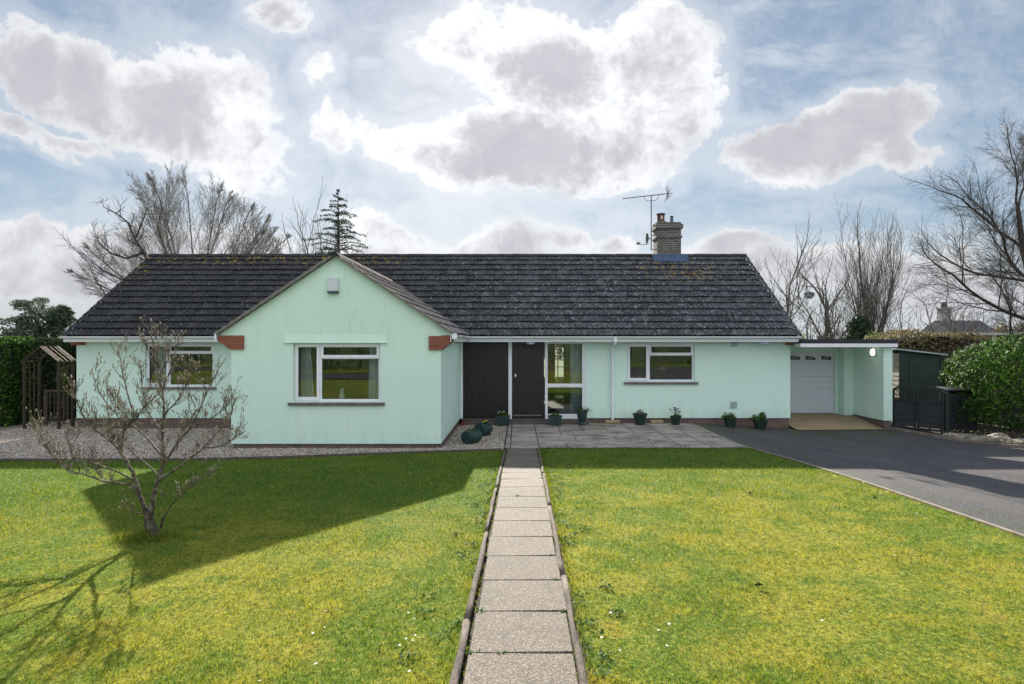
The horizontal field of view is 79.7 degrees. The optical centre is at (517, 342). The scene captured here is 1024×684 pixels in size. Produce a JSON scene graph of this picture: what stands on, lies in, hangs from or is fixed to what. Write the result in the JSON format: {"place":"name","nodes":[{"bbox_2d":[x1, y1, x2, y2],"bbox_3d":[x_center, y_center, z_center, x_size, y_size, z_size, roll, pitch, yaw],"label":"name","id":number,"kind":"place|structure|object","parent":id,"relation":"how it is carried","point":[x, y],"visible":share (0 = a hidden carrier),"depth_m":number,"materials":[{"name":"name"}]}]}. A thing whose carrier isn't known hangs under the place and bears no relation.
{"place":"outdoors","nodes":[
{"label":"outdoors","id":0,"kind":"place"},
{"bbox_2d":[0,450,501,683],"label":"lawn","id":1,"kind":"structure","parent":0,"point":[212,564],"depth_m":5.03,"materials":[{"name":"plant"}]},
{"bbox_2d":[25,315,249,537],"bbox_3d":[-3.741,0.834,6.112,2.489,2.228,1.180,0,0,0],"label":"magnolia","id":2,"kind":"object","parent":1,"relation":"on","point":[149,519],"visible":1,"depth_m":6.02,"materials":[{"name":"brown plant"}]},
{"bbox_2d":[96,524,188,546],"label":"grass tufts","id":3,"kind":"object","parent":1,"relation":"on","point":[140,535],"visible":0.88,"depth_m":5.96,"materials":[{"name":"plant"}]},
{"bbox_2d":[19,450,496,461],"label":"grass tufts","id":4,"kind":"object","parent":1,"relation":"on","point":[263,458],"visible":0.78,"depth_m":11.38,"materials":[{"name":"plant"}]},
{"bbox_2d":[449,619,469,683],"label":"log rail","id":5,"kind":"object","parent":1,"relation":"on","point":[456,672],"visible":1,"depth_m":3.57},
{"bbox_2d":[464,531,487,619],"bbox_3d":[-0.326,1.885,5.125,0.051,0.113,2.132,0,0,1],"label":"log rail","id":6,"kind":"object","parent":1,"relation":"on","point":[472,594],"visible":0.94,"depth_m":4.81,"materials":[{"name":"wood"}]},
{"bbox_2d":[0,418,506,457],"bbox_3d":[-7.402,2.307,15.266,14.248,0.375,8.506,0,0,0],"label":"gravel","id":7,"kind":"structure","parent":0,"point":[21,450],"depth_m":13.82,"materials":[{"name":"gravel"}]},
{"bbox_2d":[20,346,76,428],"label":"garden arch","id":8,"kind":"structure","parent":7,"relation":"on","point":[45,395],"depth_m":17.86,"materials":[{"name":"wood"}]},
{"bbox_2d":[55,367,69,419],"bbox_3d":[-14.041,1.557,18.975,0.391,1.640,0.434,0,0,-8],"label":"trellis","id":9,"kind":"object","parent":7,"relation":"on","point":[65,393],"visible":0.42,"depth_m":18.97,"materials":[{"name":"brown wood"}]},
{"bbox_2d":[461,427,481,443],"bbox_3d":[-1.060,2.134,14.100,0.332,0.379,0.420,0,0,33],"label":"barrel planter","id":10,"kind":"object","parent":7,"relation":"on","point":[472,435],"visible":1,"depth_m":13.97,"materials":[{"name":"green plastic"}]},
{"bbox_2d":[474,420,492,435],"bbox_3d":[-0.860,2.135,15.350,0.352,0.400,0.400,0,0,30],"label":"barrel planter","id":11,"kind":"object","parent":7,"relation":"on","point":[485,427],"visible":0.91,"depth_m":15.22,"materials":[{"name":"green plastic"}]},
{"bbox_2d":[0,0,1023,338],"label":"sky","id":12,"kind":"structure","parent":0,"point":[444,126],"materials":[{"name":"blue"}]},
{"bbox_2d":[460,448,591,683],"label":"path","id":13,"kind":"structure","parent":0,"point":[521,620],"depth_m":4.48,"materials":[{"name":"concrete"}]},
{"bbox_2d":[484,487,496,532],"bbox_3d":[-0.311,1.958,7.300,0.054,0.114,2.182,0,0,0],"label":"log rail","id":14,"kind":"object","parent":13,"relation":"on","point":[491,510],"visible":0.97,"depth_m":7.05,"materials":[{"name":"wood"}]},
{"bbox_2d":[495,464,501,488],"bbox_3d":[-0.288,2.043,9.450,0.057,0.137,2.082,0,0,1],"label":"log rail","id":15,"kind":"object","parent":13,"relation":"on","point":[498,477],"visible":0.96,"depth_m":9.24,"materials":[{"name":"wood"}]},
{"bbox_2d":[461,451,577,683],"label":"grass tufts","id":16,"kind":"object","parent":13,"relation":"on","point":[486,555],"visible":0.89,"depth_m":5.84,"materials":[{"name":"plant"}]},
{"bbox_2d":[539,457,544,474],"bbox_3d":[0.408,2.089,10.450,0.056,0.155,1.884,0,0,0],"label":"log rail","id":17,"kind":"object","parent":13,"relation":"on","point":[541,466],"visible":0.95,"depth_m":10.26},
{"bbox_2d":[543,473,551,506],"bbox_3d":[0.394,1.996,8.400,0.048,0.121,2.182,0,0,0],"label":"log rail","id":18,"kind":"object","parent":13,"relation":"on","point":[546,489],"visible":0.95,"depth_m":8.23,"materials":[{"name":"wood"}]},
{"bbox_2d":[548,505,565,575],"bbox_3d":[0.373,1.919,6.100,0.055,0.124,2.381,0,0,0],"label":"log rail","id":19,"kind":"object","parent":13,"relation":"on","point":[558,555],"visible":0.94,"depth_m":5.77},
{"bbox_2d":[561,575,587,683],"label":"log rail","id":20,"kind":"object","parent":13,"relation":"on","point":[582,675],"visible":1,"depth_m":3.82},
{"bbox_2d":[458,348,794,683],"bbox_3d":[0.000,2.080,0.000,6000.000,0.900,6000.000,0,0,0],"label":"ground","id":21,"kind":"structure","parent":0,"point":[560,369],"depth_m":6.14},
{"bbox_2d":[0,321,37,337],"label":"evergreen tree","id":22,"kind":"object","parent":21,"relation":"on","point":[14,333],"visible":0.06,"depth_m":36.23,"materials":[{"name":"green plant"}]},
{"bbox_2d":[0,336,38,426],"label":"hedge","id":23,"kind":"object","parent":21,"relation":"on","point":[13,355],"visible":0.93,"depth_m":18.42,"materials":[{"name":"green plant"}]},
{"bbox_2d":[1,307,48,342],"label":"evergreen tree","id":24,"kind":"object","parent":21,"relation":"on","point":[37,324],"visible":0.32,"depth_m":43.90,"materials":[{"name":"green plant"}]},
{"bbox_2d":[0,297,75,337],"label":"pine tree","id":25,"kind":"object","parent":21,"relation":"on","point":[41,311],"visible":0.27,"depth_m":54.23,"materials":[{"name":"green plant"}]},
{"bbox_2d":[0,335,76,421],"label":"hedge","id":26,"kind":"object","parent":21,"relation":"on","point":[48,370],"visible":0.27,"depth_m":19.50,"materials":[{"name":"plant"}]},
{"bbox_2d":[44,304,76,342],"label":"evergreen tree","id":27,"kind":"object","parent":21,"relation":"on","point":[62,319],"visible":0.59,"depth_m":46.43,"materials":[{"name":"green plant"}]},
{"bbox_2d":[56,188,180,297],"bbox_3d":[-20.018,-3.867,31.087,5.617,8.011,2.373,0,0,0],"label":"bare tree","id":28,"kind":"object","parent":21,"relation":"on","point":[142,251],"visible":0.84,"depth_m":30.95,"materials":[{"name":"brown plant"}]},
{"bbox_2d":[64,160,292,295],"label":"bare tree","id":29,"kind":"object","parent":21,"relation":"on","point":[262,231],"visible":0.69,"depth_m":44.67,"materials":[{"name":"plant"}]},
{"bbox_2d":[0,448,501,460],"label":"kerb","id":30,"kind":"structure","parent":21,"relation":"on","point":[242,458],"depth_m":11.33,"materials":[{"name":"grey concrete"}]},
{"bbox_2d":[200,206,321,253],"bbox_3d":[-16.041,-3.030,38.518,5.858,10.719,6.662,0,0,44],"label":"bare tree","id":31,"kind":"object","parent":21,"relation":"on","point":[259,246],"visible":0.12,"depth_m":37.71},
{"bbox_2d":[279,216,342,253],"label":"bare tree","id":32,"kind":"object","parent":21,"relation":"on","point":[290,248],"visible":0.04,"depth_m":38.18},
{"bbox_2d":[288,180,370,253],"bbox_3d":[-13.366,-3.945,40.684,5.719,12.547,8.950,0,0,-39],"label":"bare tree","id":33,"kind":"object","parent":21,"relation":"on","point":[305,242],"visible":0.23,"depth_m":38.84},
{"bbox_2d":[302,189,368,253],"bbox_3d":[-11.228,-3.858,40.068,7.800,12.360,8.160,0,0,0],"label":"conifer","id":34,"kind":"object","parent":21,"relation":"on","point":[338,236],"visible":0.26,"depth_m":39.84,"materials":[{"name":"green plant"}]},
{"bbox_2d":[59,213,801,447],"bbox_3d":[-2.435,-0.865,19.332,20.850,7.270,12.545,0,0,0],"label":"bungalow","id":35,"kind":"object","parent":21,"relation":"on","point":[448,336],"visible":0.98,"depth_m":17.70,"materials":[{"name":"green paint"}]},
{"bbox_2d":[155,347,165,382],"bbox_3d":[-10.434,0.650,18.050,0.451,1.340,0.060,0,0,0],"label":"curtain","id":36,"kind":"object","parent":35,"relation":"hanging from","point":[162,349],"visible":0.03,"depth_m":18.05,"materials":[{"name":"fabric"}]},
{"bbox_2d":[141,343,216,388],"bbox_3d":[-9.763,0.680,17.742,2.161,1.330,0.195,0,0,0],"label":"window","id":37,"kind":"structure","parent":35,"relation":"in","point":[169,386],"depth_m":17.75,"materials":[{"name":"white plastic"}]},
{"bbox_2d":[302,347,313,396],"bbox_3d":[-4.610,0.650,13.520,0.300,1.340,0.060,0,0,0],"label":"curtain","id":38,"kind":"object","parent":35,"relation":"hanging from","point":[307,383],"visible":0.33,"depth_m":13.53,"materials":[{"name":"fabric"}]},
{"bbox_2d":[327,277,338,293],"bbox_3d":[-3.955,-1.228,13.157,0.234,0.345,0.084,0,0,0],"label":"alarm box","id":39,"kind":"object","parent":35,"relation":"attached to","point":[332,285],"visible":1,"depth_m":13.12,"materials":[{"name":"plastic"}]},
{"bbox_2d":[288,343,384,405],"bbox_3d":[-3.892,0.675,13.242,2.071,1.350,0.195,0,0,0],"label":"window","id":40,"kind":"structure","parent":35,"relation":"in","point":[316,401],"depth_m":13.25,"materials":[{"name":"white plastic"}]},
{"bbox_2d":[335,379,346,398],"bbox_3d":[-3.844,1.033,13.427,0.311,0.473,0.161,0,0,0],"label":"vase","id":41,"kind":"object","parent":35,"relation":"on","point":[341,384],"visible":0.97,"depth_m":13.39,"materials":[{"name":"white plastic"}]},
{"bbox_2d":[368,347,377,398],"bbox_3d":[-3.162,0.650,13.520,0.264,1.340,0.060,0,0,0],"label":"curtain","id":42,"kind":"object","parent":35,"relation":"hanging from","point":[373,379],"visible":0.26,"depth_m":13.53,"materials":[{"name":"fabric"}]},
{"bbox_2d":[513,343,541,416],"bbox_3d":[0.285,1.085,17.765,0.840,2.130,0.100,0,0,0],"label":"door","id":43,"kind":"structure","parent":35,"relation":"in","point":[527,359],"depth_m":17.76,"materials":[{"name":"wood"}]},
{"bbox_2d":[544,347,563,377],"bbox_3d":[1.605,0.790,24.880,2.010,1.260,0.040,0,0,0],"label":"back window frame","id":44,"kind":"structure","parent":35,"relation":"in","point":[557,356],"depth_m":24.86,"materials":[{"name":"white plastic"}]},
{"bbox_2d":[545,342,584,418],"bbox_3d":[1.373,1.091,17.754,1.165,2.218,0.112,0,0,0],"label":"window","id":45,"kind":"structure","parent":35,"relation":"in","point":[564,399],"depth_m":17.77,"materials":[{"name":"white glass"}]},
{"bbox_2d":[570,344,581,382],"bbox_3d":[1.725,1.105,18.050,0.350,2.170,0.060,0,0,0],"label":"curtain","id":46,"kind":"object","parent":35,"relation":"hanging from","point":[575,363],"visible":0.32,"depth_m":18.05,"materials":[{"name":"fabric"}]},
{"bbox_2d":[623,185,671,249],"bbox_3d":[4.475,-4.277,21.150,1.712,2.194,0.440,0,0,0],"label":"tv aerial","id":47,"kind":"object","parent":35,"relation":"attached to","point":[666,199],"visible":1,"depth_m":21.14,"materials":[{"name":"metal"}]},
{"bbox_2d":[636,232,651,244],"bbox_3d":[4.344,-3.571,21.119,0.421,0.442,0.417,0,0,35],"label":"satellite dish","id":48,"kind":"object","parent":47,"relation":"attached to","point":[647,239],"visible":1,"depth_m":21.08,"materials":[{"name":"metal"}]},
{"bbox_2d":[624,343,697,383],"bbox_3d":[4.129,0.607,17.742,2.139,1.185,0.195,0,0,0],"label":"window","id":49,"kind":"structure","parent":35,"relation":"in","point":[648,346],"depth_m":17.75,"materials":[{"name":"white plastic"}]},
{"bbox_2d":[658,366,665,378],"bbox_3d":[4.206,0.910,17.929,0.262,0.445,0.199,0,0,0],"label":"vase","id":50,"kind":"object","parent":35,"relation":"on","point":[661,371],"visible":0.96,"depth_m":17.92,"materials":[{"name":"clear glass"}]},
{"bbox_2d":[730,402,736,408],"bbox_3d":[6.220,1.800,17.694,0.200,0.200,0.012,0,0,0],"label":"air vent","id":51,"kind":"object","parent":35,"relation":"attached to","point":[733,405],"visible":1,"depth_m":17.69,"materials":[{"name":"paint"}]},
{"bbox_2d":[731,342,737,346],"bbox_3d":[6.240,0.051,17.694,0.200,0.138,0.012,0,0,0],"label":"air vent","id":52,"kind":"object","parent":35,"relation":"attached to","point":[734,344],"visible":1,"depth_m":17.69,"materials":[{"name":"paint"}]},
{"bbox_2d":[544,328,900,358],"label":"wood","id":53,"kind":"object","parent":21,"relation":"on","point":[560,351],"depth_m":92.16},
{"bbox_2d":[759,212,829,332],"bbox_3d":[15.184,-2.268,34.779,4.589,9.584,5.479,0,0,0],"label":"bare tree","id":54,"kind":"object","parent":21,"relation":"on","point":[787,302],"visible":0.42,"depth_m":34.67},
{"bbox_2d":[804,291,814,298],"bbox_3d":[16.145,-2.636,34.023,0.660,0.532,0.669,0,0,19],"label":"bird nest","id":55,"kind":"object","parent":54,"relation":"on","point":[808,296],"visible":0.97,"depth_m":33.95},
{"bbox_2d":[792,300,850,338],"bbox_3d":[18.482,-0.258,37.336,4.507,5.365,4.666,0,0,38],"label":"bare shrub","id":56,"kind":"object","parent":21,"relation":"on","point":[820,320],"visible":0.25,"depth_m":36.88,"materials":[{"name":"brown plant"}]},
{"bbox_2d":[777,250,897,338],"bbox_3d":[17.662,-1.155,33.341,5.914,7.384,6.214,0,0,0],"label":"bare tree","id":57,"kind":"object","parent":21,"relation":"on","point":[826,318],"visible":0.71,"depth_m":33.33,"materials":[{"name":"brown plant"}]},
{"bbox_2d":[805,299,872,338],"bbox_3d":[17.045,0.064,33.161,3.784,4.726,3.916,0,0,34],"label":"bare shrub","id":58,"kind":"object","parent":21,"relation":"on","point":[838,330],"visible":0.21,"depth_m":32.37,"materials":[{"name":"brown plant"}]},
{"bbox_2d":[790,339,897,429],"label":"garage","id":59,"kind":"structure","parent":21,"relation":"on","point":[846,376],"depth_m":18.90,"materials":[{"name":"green paint"}]},
{"bbox_2d":[790,352,833,412],"bbox_3d":[8.963,1.255,19.320,1.965,1.922,0.059,0,0,0],"label":"garage door","id":60,"kind":"structure","parent":59,"relation":"in","point":[811,373],"depth_m":19.31,"materials":[{"name":"paint"}]},
{"bbox_2d":[870,349,876,355],"bbox_3d":[10.274,0.280,17.750,0.111,0.211,0.211,0,0,0],"label":"bulkhead light","id":61,"kind":"object","parent":59,"relation":"attached to","point":[873,352],"visible":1,"depth_m":17.69,"materials":[{"name":"white plastic"}]},
{"bbox_2d":[696,425,1023,538],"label":"kerb","id":62,"kind":"structure","parent":21,"relation":"on","point":[1018,534],"depth_m":7.84,"materials":[{"name":"concrete"}]},
{"bbox_2d":[845,314,874,338],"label":"evergreen shrub","id":63,"kind":"object","parent":21,"relation":"on","point":[861,323],"visible":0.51,"depth_m":30.18,"materials":[{"name":"green plant"}]},
{"bbox_2d":[836,286,913,337],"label":"bare shrub","id":64,"kind":"object","parent":21,"relation":"on","point":[890,316],"visible":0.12,"depth_m":41.37,"materials":[{"name":"plant"}]},
{"bbox_2d":[818,192,933,334],"bbox_3d":[19.235,-2.920,33.851,4.422,10.888,5.337,0,0,0],"label":"bare tree","id":65,"kind":"object","parent":21,"relation":"on","point":[862,294],"visible":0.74,"depth_m":33.21,"materials":[{"name":"brown plant"}]},
{"bbox_2d":[841,287,920,334],"bbox_3d":[22.455,-1.013,38.859,5.111,6.896,4.847,0,0,0],"label":"bare shrub","id":66,"kind":"object","parent":21,"relation":"on","point":[892,316],"visible":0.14,"depth_m":38.59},
{"bbox_2d":[878,295,952,334],"bbox_3d":[19.697,-0.032,30.546,3.210,4.918,4.410,0,0,32],"label":"bare shrub","id":67,"kind":"object","parent":21,"relation":"on","point":[901,326],"visible":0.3,"depth_m":30.93,"materials":[{"name":"brown plant"}]},
{"bbox_2d":[892,285,989,332],"bbox_3d":[27.551,-0.714,39.480,5.180,6.285,5.104,0,0,0],"label":"bare shrub","id":68,"kind":"object","parent":21,"relation":"on","point":[928,315],"visible":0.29,"depth_m":39.62,"materials":[{"name":"brown plant"}]},
{"bbox_2d":[865,329,1023,410],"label":"hedge","id":69,"kind":"object","parent":21,"relation":"on","point":[911,341],"visible":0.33,"depth_m":22.70,"materials":[{"name":"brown plant"}]},
{"bbox_2d":[944,389,948,432],"bbox_3d":[11.480,1.885,16.440,0.125,1.271,0.125,0,0,-34],"label":"gate post","id":70,"kind":"object","parent":21,"relation":"on","point":[946,410],"visible":0.86,"depth_m":16.39,"materials":[{"name":"wood"}]},
{"bbox_2d":[917,386,942,432],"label":"garden gate","id":71,"kind":"structure","parent":70,"relation":"attached to","point":[929,414],"depth_m":16.71,"materials":[{"name":"wood"}]},
{"bbox_2d":[918,303,994,333],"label":"distant house","id":72,"kind":"structure","parent":21,"relation":"on","point":[938,324],"depth_m":61.56,"materials":[{"name":"grey"}]},
{"bbox_2d":[891,427,1023,448],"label":"kerb","id":73,"kind":"structure","parent":21,"relation":"on","point":[959,439],"depth_m":15.30,"materials":[{"name":"concrete"}]},
{"bbox_2d":[926,279,1006,332],"bbox_3d":[25.902,-0.917,35.109,4.951,6.712,3.032,0,0,-33],"label":"bare shrub","id":74,"kind":"object","parent":21,"relation":"on","point":[963,315],"visible":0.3,"depth_m":35.58,"materials":[{"name":"brown plant"}]},
{"bbox_2d":[927,301,1018,332],"bbox_3d":[21.793,0.165,29.006,2.976,4.535,4.068,0,0,-37],"label":"bare shrub","id":75,"kind":"object","parent":21,"relation":"on","point":[976,323],"visible":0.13,"depth_m":29.04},
{"bbox_2d":[936,304,1023,332],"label":"bare shrub","id":76,"kind":"object","parent":21,"relation":"on","point":[971,321],"visible":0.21,"depth_m":30.91,"materials":[{"name":"brown plant"}]},
{"bbox_2d":[937,332,1023,342],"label":"hedge","id":77,"kind":"object","parent":21,"relation":"on","point":[989,334],"visible":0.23,"depth_m":24.20,"materials":[{"name":"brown plant"}]},
{"bbox_2d":[958,286,1016,331],"bbox_3d":[30.841,-0.695,37.615,4.061,6.244,6.443,0,0,-41],"label":"bare shrub","id":78,"kind":"object","parent":21,"relation":"on","point":[988,323],"visible":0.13,"depth_m":38.24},
{"bbox_2d":[994,322,1023,331],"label":"evergreen shrub","id":79,"kind":"object","parent":21,"relation":"on","point":[998,329],"visible":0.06,"depth_m":31.41,"materials":[{"name":"green plant"}]},
{"bbox_2d":[505,423,751,448],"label":"patio","id":80,"kind":"structure","parent":0,"point":[630,435],"depth_m":15.09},
{"bbox_2d":[496,410,509,425],"bbox_3d":[-0.406,2.099,17.149,0.394,0.419,0.250,0,0,0],"label":"planter","id":81,"kind":"object","parent":80,"relation":"on","point":[503,419],"visible":1,"depth_m":17.04,"materials":[{"name":"green plastic"}]},
{"bbox_2d":[548,411,561,425],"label":"planter","id":82,"kind":"object","parent":80,"relation":"on","point":[554,418],"visible":1,"depth_m":17.04,"materials":[{"name":"green plastic"}]},
{"bbox_2d":[576,405,590,425],"bbox_3d":[1.823,2.023,17.163,0.408,0.571,0.349,0,0,-27],"label":"planter","id":83,"kind":"object","parent":80,"relation":"on","point":[581,415],"visible":1,"depth_m":17.06,"materials":[{"name":"ceramic"}]},
{"bbox_2d":[605,420,619,423],"bbox_3d":[2.720,2.267,17.590,0.420,0.083,0.180,0,0,0],"label":"stone block","id":84,"kind":"object","parent":80,"relation":"on","point":[612,421],"depth_m":17.51,"materials":[{"name":"stone"}]},
{"bbox_2d":[633,409,647,424],"bbox_3d":[3.438,2.086,17.250,0.416,0.443,0.413,0,0,0],"label":"planter","id":85,"kind":"object","parent":80,"relation":"on","point":[639,417],"visible":1,"depth_m":17.12,"materials":[{"name":"ceramic"}]},
{"bbox_2d":[669,407,682,424],"bbox_3d":[4.451,2.052,17.242,0.354,0.512,0.321,0,0,30],"label":"planter","id":86,"kind":"object","parent":80,"relation":"on","point":[675,418],"visible":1,"depth_m":17.17,"materials":[{"name":"ceramic"}]},
{"bbox_2d":[650,420,663,423],"bbox_3d":[3.980,2.267,17.590,0.360,0.083,0.180,0,0,0],"label":"stone block","id":87,"kind":"object","parent":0,"point":[656,421],"depth_m":17.51,"materials":[{"name":"stone"}]},
{"bbox_2d":[540,446,1023,683],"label":"lawn","id":88,"kind":"structure","parent":0,"point":[811,634],"depth_m":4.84,"materials":[{"name":"plant"}]},
{"bbox_2d":[399,449,625,678],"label":"clover weeds","id":89,"kind":"object","parent":88,"relation":"on","point":[401,654],"visible":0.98,"depth_m":4.37,"materials":[{"name":"green plant"}]},
{"bbox_2d":[441,447,598,683],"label":"grass tufts","id":90,"kind":"object","parent":88,"relation":"on","point":[551,498],"visible":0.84,"depth_m":5.30,"materials":[{"name":"plant"}]},
{"bbox_2d":[63,452,1007,680],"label":"daisies","id":91,"kind":"object","parent":88,"relation":"on","point":[609,612],"visible":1,"depth_m":3.98,"materials":[{"name":"white plant"}]},
{"bbox_2d":[536,446,748,448],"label":"grass tufts","id":92,"kind":"object","parent":88,"relation":"on","point":[646,447],"visible":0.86,"depth_m":13.06,"materials":[{"name":"plant"}]},
{"bbox_2d":[756,450,1021,538],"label":"grass tufts","id":93,"kind":"object","parent":88,"relation":"on","point":[869,485],"visible":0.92,"depth_m":8.74,"materials":[{"name":"plant"}]},
{"bbox_2d":[789,413,882,429],"bbox_3d":[9.110,2.334,18.350,2.500,0.230,2.300,0,0,0],"label":"garage apron","id":94,"kind":"object","parent":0,"point":[815,421],"visible":0.79,"depth_m":18.06,"materials":[{"name":"concrete"}]},
{"bbox_2d":[693,423,1023,533],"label":"driveway","id":95,"kind":"structure","parent":0,"point":[982,482],"depth_m":11.05,"materials":[{"name":"asphalt"}]},
{"bbox_2d":[721,412,736,427],"bbox_3d":[5.957,2.168,17.331,0.462,0.442,0.332,0,0,0],"label":"planter","id":96,"kind":"object","parent":95,"relation":"on","point":[730,420],"visible":1,"depth_m":17.24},
{"bbox_2d":[749,412,768,429],"bbox_3d":[6.780,2.199,17.345,0.516,0.499,0.345,0,0,0],"label":"planter","id":97,"kind":"object","parent":95,"relation":"on","point":[760,422],"visible":1,"depth_m":17.24,"materials":[{"name":"ceramic"}]},
{"bbox_2d":[891,411,1023,444],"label":"planting bed","id":98,"kind":"object","parent":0,"point":[985,430],"visible":0.11,"depth_m":16.86,"materials":[{"name":"soil"}]},
{"bbox_2d":[892,385,915,430],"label":"garden gate","id":99,"kind":"structure","parent":98,"relation":"on","point":[901,408],"depth_m":17.20,"materials":[{"name":"wood"}]},
{"bbox_2d":[892,348,947,416],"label":"garden shed","id":100,"kind":"structure","parent":98,"relation":"on","point":[915,370],"depth_m":19.58,"materials":[{"name":"wood"}]},
{"bbox_2d":[909,361,938,413],"bbox_3d":[12.963,1.425,19.587,0.927,1.690,0.023,0,0,0],"label":"door","id":101,"kind":"structure","parent":100,"relation":"in","point":[922,374],"depth_m":19.58,"materials":[{"name":"wood"}]},
{"bbox_2d":[942,433,955,436],"bbox_3d":[11.196,2.423,15.918,0.289,0.150,0.269,0,0,0],"label":"rockery stone","id":102,"kind":"object","parent":98,"relation":"on","point":[949,434],"visible":0.6,"depth_m":15.85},
{"bbox_2d":[892,110,1023,391],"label":"bare tree","id":103,"kind":"object","parent":98,"relation":"on","point":[1005,237],"visible":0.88,"depth_m":21.11,"materials":[{"name":"brown plant"}]},
{"bbox_2d":[936,386,981,430],"bbox_3d":[12.160,1.820,16.920,0.920,1.199,0.480,0,0,0],"label":"storage bunker","id":104,"kind":"object","parent":98,"relation":"on","point":[955,423],"visible":0.55,"depth_m":16.75},
{"bbox_2d":[954,434,976,438],"bbox_3d":[11.335,2.396,15.567,0.499,0.176,0.335,0,0,0],"label":"rockery stone","id":105,"kind":"object","parent":98,"relation":"on","point":[963,436],"visible":0.45,"depth_m":15.47,"materials":[{"name":"stone"}]},
{"bbox_2d":[938,332,1023,431],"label":"laurel bush","id":106,"kind":"object","parent":98,"relation":"on","point":[1016,389],"visible":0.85,"depth_m":16.42,"materials":[{"name":"green plant"}]},
{"bbox_2d":[967,435,1001,440],"bbox_3d":[11.618,2.412,15.239,0.871,0.226,0.326,0,0,13],"label":"rockery stone","id":107,"kind":"object","parent":98,"relation":"on","point":[980,438],"visible":0.51,"depth_m":15.15,"materials":[{"name":"stone"}]},
{"bbox_2d":[945,429,1023,447],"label":"leaf litter","id":108,"kind":"object","parent":98,"relation":"on","point":[994,436],"visible":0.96,"depth_m":15.14,"materials":[{"name":"brown plant"}]},
{"bbox_2d":[989,433,1008,436],"bbox_3d":[11.950,2.417,15.344,0.583,0.372,0.356,0,0,0],"label":"rockery stone","id":109,"kind":"object","parent":98,"relation":"on","point":[1001,434],"visible":0.27,"depth_m":15.22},
{"bbox_2d":[998,437,1012,443],"bbox_3d":[11.755,2.379,14.778,0.283,0.226,0.332,0,0,0],"label":"rockery stone","id":110,"kind":"object","parent":98,"relation":"on","point":[1006,441],"visible":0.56,"depth_m":14.69,"materials":[{"name":"stone"}]},
{"bbox_2d":[1012,438,1023,443],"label":"rockery stone","id":111,"kind":"object","parent":98,"relation":"on","point":[1017,441],"visible":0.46,"depth_m":14.60,"materials":[{"name":"stone"}]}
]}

